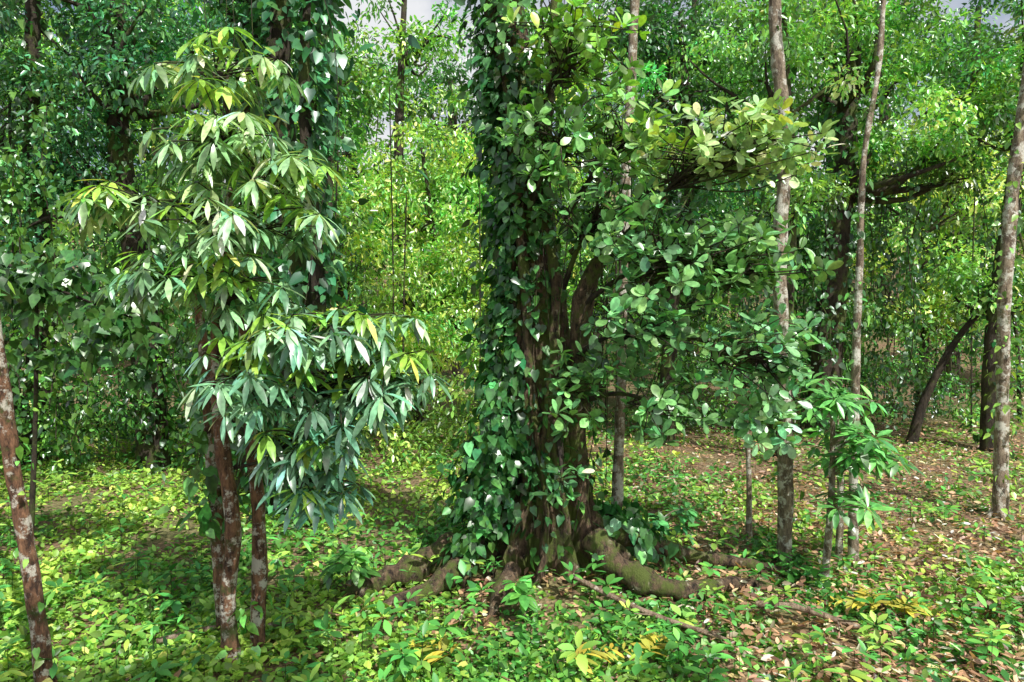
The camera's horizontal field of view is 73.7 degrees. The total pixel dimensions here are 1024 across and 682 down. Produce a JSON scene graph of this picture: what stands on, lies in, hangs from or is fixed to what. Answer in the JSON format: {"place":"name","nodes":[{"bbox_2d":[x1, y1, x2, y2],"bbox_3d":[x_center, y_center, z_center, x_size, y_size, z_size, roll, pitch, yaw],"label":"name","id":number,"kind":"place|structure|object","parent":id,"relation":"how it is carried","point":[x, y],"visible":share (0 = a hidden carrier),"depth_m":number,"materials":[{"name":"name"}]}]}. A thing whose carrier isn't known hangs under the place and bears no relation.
{"place":"outdoors","nodes":[
{"label":"outdoors","id":0,"kind":"place"},
{"bbox_2d":[0,0,1021,189],"label":"sky","id":1,"kind":"structure","parent":0,"point":[420,8],"materials":[{"name":"white"}]},
{"bbox_2d":[0,190,1023,681],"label":"ground","id":2,"kind":"structure","parent":0,"point":[168,536],"depth_m":7.99,"materials":[{"name":"green plant"}]},
{"bbox_2d":[0,230,63,681],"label":"slender tree","id":3,"kind":"object","parent":2,"relation":"on","point":[41,631],"visible":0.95,"depth_m":4.42,"materials":[{"name":"brown plant"}]},
{"bbox_2d":[0,19,64,251],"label":"forest tree","id":4,"kind":"object","parent":2,"relation":"on","point":[18,91],"visible":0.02,"depth_m":28.86,"materials":[{"name":"green plant"}]},
{"bbox_2d":[0,1,65,245],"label":"forest tree","id":5,"kind":"object","parent":2,"relation":"on","point":[9,45],"visible":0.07,"depth_m":20.13,"materials":[{"name":"green plant"}]},
{"bbox_2d":[0,0,116,266],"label":"forest tree","id":6,"kind":"object","parent":2,"relation":"on","point":[43,12],"visible":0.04,"depth_m":28.60,"materials":[{"name":"green plant"}]},
{"bbox_2d":[0,246,176,528],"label":"tree","id":7,"kind":"object","parent":2,"relation":"on","point":[48,285],"visible":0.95,"depth_m":6.14,"materials":[{"name":"green plant"}]},
{"bbox_2d":[0,0,204,465],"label":"vine covered tree","id":8,"kind":"object","parent":2,"relation":"on","point":[29,42],"visible":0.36,"depth_m":10.72,"materials":[{"name":"green plant"}]},
{"bbox_2d":[0,0,236,473],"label":"vine covered tree","id":9,"kind":"object","parent":2,"relation":"on","point":[119,33],"visible":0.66,"depth_m":10.31,"materials":[{"name":"green plant"}]},
{"bbox_2d":[54,39,225,380],"bbox_3d":[-11.506,-4.179,21.721,5.787,11.211,4.506,0,3,0],"label":"forest tree","id":10,"kind":"object","parent":2,"relation":"on","point":[138,126],"visible":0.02,"depth_m":21.44,"materials":[{"name":"green plant"}]},
{"bbox_2d":[67,0,215,226],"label":"forest tree","id":11,"kind":"object","parent":2,"relation":"on","point":[188,35],"visible":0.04,"depth_m":29.27,"materials":[{"name":"green plant"}]},
{"bbox_2d":[89,0,298,379],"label":"forest tree","id":12,"kind":"object","parent":2,"relation":"on","point":[198,3],"visible":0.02,"depth_m":17.79,"materials":[{"name":"green plant"}]},
{"bbox_2d":[156,607,298,643],"bbox_3d":[-2.129,2.142,5.173,1.012,0.139,0.356,-1,3,-21],"label":"fallen branch","id":13,"kind":"object","parent":2,"relation":"on","point":[175,636],"visible":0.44,"depth_m":5.05,"materials":[{"name":"brown wood"}]},
{"bbox_2d":[124,0,346,496],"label":"vine covered tree","id":14,"kind":"object","parent":2,"relation":"on","point":[236,20],"visible":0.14,"depth_m":8.66,"materials":[{"name":"green plant"}]},
{"bbox_2d":[48,26,452,664],"bbox_3d":[-1.663,0.196,4.417,2.472,4.436,1.429,1,3,25],"label":"drooping leaf tree","id":15,"kind":"object","parent":2,"relation":"on","point":[226,294],"visible":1,"depth_m":4.25,"materials":[{"name":"green plant"}]},
{"bbox_2d":[204,14,347,268],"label":"forest tree","id":16,"kind":"object","parent":2,"relation":"on","point":[263,143],"visible":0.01,"depth_m":30.69,"materials":[{"name":"green plant"}]},
{"bbox_2d":[175,0,428,522],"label":"vine covered tree","id":17,"kind":"object","parent":2,"relation":"on","point":[279,38],"visible":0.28,"depth_m":7.91,"materials":[{"name":"green plant"}]},
{"bbox_2d":[207,0,420,535],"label":"vine covered tree","id":18,"kind":"object","parent":2,"relation":"on","point":[323,291],"visible":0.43,"depth_m":7.72,"materials":[{"name":"green plant"}]},
{"bbox_2d":[235,12,409,418],"bbox_3d":[-3.559,-2.116,13.187,2.786,8.304,3.013,1,3,29],"label":"forest tree","id":19,"kind":"object","parent":2,"relation":"on","point":[363,98],"visible":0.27,"depth_m":13.09,"materials":[{"name":"green plant"}]},
{"bbox_2d":[221,23,423,374],"bbox_3d":[-5.600,-3.931,19.994,5.585,11.145,3.959,1,3,16],"label":"forest tree","id":20,"kind":"object","parent":2,"relation":"on","point":[379,81],"visible":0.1,"depth_m":19.87,"materials":[{"name":"green plant"}]},
{"bbox_2d":[317,543,380,590],"bbox_3d":[-1.371,2.013,5.809,0.568,0.578,0.470,0,3,0],"label":"broadleaf shrub","id":21,"kind":"object","parent":2,"relation":"on","point":[357,574],"visible":0.89,"depth_m":5.73,"materials":[{"name":"green plant"}]},
{"bbox_2d":[293,21,424,308],"bbox_3d":[-6.723,-6.444,27.652,7.288,12.626,5.352,0,3,0],"label":"forest tree","id":22,"kind":"object","parent":2,"relation":"on","point":[354,169],"visible":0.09,"depth_m":27.50,"materials":[{"name":"green plant"}]},
{"bbox_2d":[337,0,473,416],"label":"vine covered tree","id":23,"kind":"object","parent":2,"relation":"on","point":[405,52],"visible":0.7,"depth_m":16.03,"materials":[{"name":"green plant"}]},
{"bbox_2d":[333,117,500,429],"bbox_3d":[-1.579,-1.286,14.374,4.779,6.624,3.417,0,3,0],"label":"forest tree","id":24,"kind":"object","parent":2,"relation":"on","point":[455,275],"visible":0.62,"depth_m":13.87,"materials":[{"name":"green plant"}]},
{"bbox_2d":[357,29,487,316],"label":"forest tree","id":25,"kind":"object","parent":2,"relation":"on","point":[450,78],"visible":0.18,"depth_m":28.12,"materials":[{"name":"green plant"}]},
{"bbox_2d":[390,82,500,387],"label":"forest tree","id":26,"kind":"object","parent":2,"relation":"on","point":[454,101],"visible":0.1,"depth_m":20.36,"materials":[{"name":"green plant"}]},
{"bbox_2d":[0,0,999,536],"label":"hanging vines","id":27,"kind":"object","parent":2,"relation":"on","point":[88,388],"visible":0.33,"depth_m":10.00,"materials":[{"name":"green plant"}]},
{"bbox_2d":[0,404,1023,681],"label":"ground cover plants","id":28,"kind":"object","parent":2,"relation":"on","point":[128,666],"visible":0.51,"depth_m":5.75,"materials":[{"name":"green plant"}]},
{"bbox_2d":[0,447,1023,681],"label":"seedlings","id":29,"kind":"object","parent":2,"relation":"on","point":[409,659],"visible":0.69,"depth_m":5.21,"materials":[{"name":"green plant"}]},
{"bbox_2d":[0,87,1023,474],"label":"undergrowth","id":30,"kind":"object","parent":2,"relation":"on","point":[444,425],"visible":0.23,"depth_m":13.18,"materials":[{"name":"green plant"}]},
{"bbox_2d":[0,87,1023,373],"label":"distant forest","id":31,"kind":"object","parent":2,"relation":"on","point":[408,151],"visible":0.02,"depth_m":26.16,"materials":[{"name":"green plant"}]},
{"bbox_2d":[2,419,1023,681],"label":"leaf litter","id":32,"kind":"object","parent":2,"relation":"on","point":[936,655],"visible":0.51,"depth_m":6.05,"materials":[{"name":"plant"}]},
{"bbox_2d":[573,573,725,639],"bbox_3d":[1.029,2.080,5.322,1.232,0.296,0.266,1,3,21],"label":"fallen branch","id":33,"kind":"object","parent":32,"relation":"on","point":[645,611],"visible":0.96,"depth_m":5.29,"materials":[{"name":"brown wood"}]},
{"bbox_2d":[400,584,961,673],"bbox_3d":[1.374,2.133,5.099,4.347,0.158,0.765,-1,3,-15],"label":"yellow fern","id":34,"kind":"object","parent":32,"relation":"on","point":[646,640],"visible":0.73,"depth_m":4.83,"materials":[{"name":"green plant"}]},
{"bbox_2d":[756,597,859,629],"bbox_3d":[2.314,2.152,5.393,0.765,0.165,0.273,2,3,31],"label":"fallen branch","id":35,"kind":"object","parent":32,"relation":"on","point":[803,609],"visible":0.86,"depth_m":5.44,"materials":[{"name":"brown wood"}]},
{"bbox_2d":[967,596,1023,609],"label":"fallen branch","id":36,"kind":"object","parent":32,"relation":"on","point":[992,601],"visible":0.52,"depth_m":5.62,"materials":[{"name":"brown wood"}]},
{"bbox_2d":[501,575,543,614],"bbox_3d":[0.064,2.095,5.334,0.328,0.451,0.413,1,3,12],"label":"broadleaf shrub","id":37,"kind":"object","parent":2,"relation":"on","point":[521,591],"visible":0.86,"depth_m":5.26,"materials":[{"name":"green plant"}]},
{"bbox_2d":[445,151,602,361],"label":"forest tree","id":38,"kind":"object","parent":2,"relation":"on","point":[575,187],"visible":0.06,"depth_m":15.06,"materials":[{"name":"green plant"}]},
{"bbox_2d":[524,0,634,310],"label":"forest tree","id":39,"kind":"object","parent":2,"relation":"on","point":[528,17],"visible":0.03,"depth_m":29.10,"materials":[{"name":"green plant"}]},
{"bbox_2d":[343,0,843,620],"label":"buttress root tree","id":40,"kind":"object","parent":2,"relation":"on","point":[517,500],"visible":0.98,"depth_m":5.68,"materials":[{"name":"green plant"}]},
{"bbox_2d":[544,44,683,392],"bbox_3d":[2.487,-3.584,20.009,5.096,10.450,4.144,-1,3,-26],"label":"forest tree","id":41,"kind":"object","parent":2,"relation":"on","point":[598,143],"visible":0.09,"depth_m":19.48,"materials":[{"name":"green plant"}]},
{"bbox_2d":[604,0,639,515],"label":"slender tree","id":42,"kind":"object","parent":2,"relation":"on","point":[617,494],"visible":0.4,"depth_m":6.78,"materials":[{"name":"brown plant"}]},
{"bbox_2d":[577,164,722,385],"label":"forest tree","id":43,"kind":"object","parent":2,"relation":"on","point":[691,302],"visible":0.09,"depth_m":16.85,"materials":[{"name":"green plant"}]},
{"bbox_2d":[640,501,697,544],"bbox_3d":[1.436,1.952,6.932,0.952,0.600,0.500,0,3,0],"label":"broadleaf shrub","id":44,"kind":"object","parent":2,"relation":"on","point":[664,523],"visible":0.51,"depth_m":6.89,"materials":[{"name":"green plant"}]},
{"bbox_2d":[575,0,768,445],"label":"forest tree","id":45,"kind":"object","parent":2,"relation":"on","point":[650,44],"visible":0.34,"depth_m":12.39,"materials":[{"name":"green plant"}]},
{"bbox_2d":[603,0,769,249],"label":"forest tree","id":46,"kind":"object","parent":2,"relation":"on","point":[679,131],"visible":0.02,"depth_m":26.71,"materials":[{"name":"green plant"}]},
{"bbox_2d":[617,0,787,391],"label":"forest tree","id":47,"kind":"object","parent":2,"relation":"on","point":[695,3],"visible":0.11,"depth_m":19.42,"materials":[{"name":"green plant"}]},
{"bbox_2d":[659,0,799,311],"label":"forest tree","id":48,"kind":"object","parent":2,"relation":"on","point":[711,7],"visible":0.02,"depth_m":30.79,"materials":[{"name":"green plant"}]},
{"bbox_2d":[658,0,868,457],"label":"forest tree","id":49,"kind":"object","parent":2,"relation":"on","point":[803,195],"visible":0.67,"depth_m":11.20,"materials":[{"name":"green plant"}]},
{"bbox_2d":[696,319,832,543],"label":"broadleaf sapling","id":50,"kind":"object","parent":2,"relation":"on","point":[806,337],"visible":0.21,"depth_m":7.12,"materials":[{"name":"green plant"}]},
{"bbox_2d":[753,0,807,562],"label":"slender tree","id":51,"kind":"object","parent":2,"relation":"on","point":[785,489],"visible":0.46,"depth_m":6.58,"materials":[{"name":"brown plant"}]},
{"bbox_2d":[726,164,873,412],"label":"forest tree","id":52,"kind":"object","parent":2,"relation":"on","point":[799,251],"visible":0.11,"depth_m":16.43,"materials":[{"name":"green plant"}]},
{"bbox_2d":[795,484,862,502],"bbox_3d":[4.102,2.008,8.742,1.018,0.228,0.532,0,3,0],"label":"fallen branch","id":53,"kind":"object","parent":2,"relation":"on","point":[807,500],"visible":0.12,"depth_m":8.79,"materials":[{"name":"brown wood"}]},
{"bbox_2d":[798,409,863,560],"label":"broadleaf sapling","id":54,"kind":"object","parent":2,"relation":"on","point":[825,422],"visible":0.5,"depth_m":6.66,"materials":[{"name":"green plant"}]},
{"bbox_2d":[738,0,929,297],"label":"forest tree","id":55,"kind":"object","parent":2,"relation":"on","point":[901,41],"visible":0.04,"depth_m":19.70,"materials":[{"name":"green plant"}]},
{"bbox_2d":[776,365,925,576],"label":"broadleaf sapling","id":56,"kind":"object","parent":2,"relation":"on","point":[841,400],"visible":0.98,"depth_m":5.97,"materials":[{"name":"green plant"}]},
{"bbox_2d":[711,0,1001,442],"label":"vine covered tree","id":57,"kind":"object","parent":2,"relation":"on","point":[848,136],"visible":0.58,"depth_m":13.17,"materials":[{"name":"green plant"}]},
{"bbox_2d":[842,0,898,563],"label":"slender tree","id":58,"kind":"object","parent":2,"relation":"on","point":[855,363],"visible":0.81,"depth_m":6.67,"materials":[{"name":"brown plant"}]},
{"bbox_2d":[795,0,951,307],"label":"forest tree","id":59,"kind":"object","parent":2,"relation":"on","point":[883,120],"visible":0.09,"depth_m":29.39,"materials":[{"name":"green plant"}]},
{"bbox_2d":[826,103,1023,416],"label":"forest tree","id":60,"kind":"object","parent":2,"relation":"on","point":[936,309],"visible":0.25,"depth_m":15.48,"materials":[{"name":"green plant"}]},
{"bbox_2d":[865,4,1021,272],"bbox_3d":[19.357,-8.180,31.038,8.297,13.740,5.848,0,3,0],"label":"forest tree","id":61,"kind":"object","parent":2,"relation":"on","point":[987,27],"visible":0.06,"depth_m":30.27,"materials":[{"name":"green plant"}]},
{"bbox_2d":[869,0,1023,458],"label":"forest tree","id":62,"kind":"object","parent":2,"relation":"on","point":[1001,115],"visible":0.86,"depth_m":11.99,"materials":[{"name":"green plant"}]},
{"bbox_2d":[886,0,1023,391],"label":"forest tree","id":63,"kind":"object","parent":2,"relation":"on","point":[974,30],"visible":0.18,"depth_m":19.94,"materials":[{"name":"green plant"}]},
{"bbox_2d":[906,256,1023,443],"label":"leaning tree","id":64,"kind":"object","parent":2,"relation":"on","point":[975,312],"visible":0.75,"depth_m":12.66,"materials":[{"name":"green plant"}]},
{"bbox_2d":[945,61,1023,317],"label":"forest tree","id":65,"kind":"object","parent":2,"relation":"on","point":[1001,175],"visible":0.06,"depth_m":20.10,"materials":[{"name":"green plant"}]},
{"bbox_2d":[969,25,1023,520],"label":"slender tree","id":66,"kind":"object","parent":2,"relation":"on","point":[1001,486],"visible":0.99,"depth_m":8.25,"materials":[{"name":"brown plant"}]}
]}

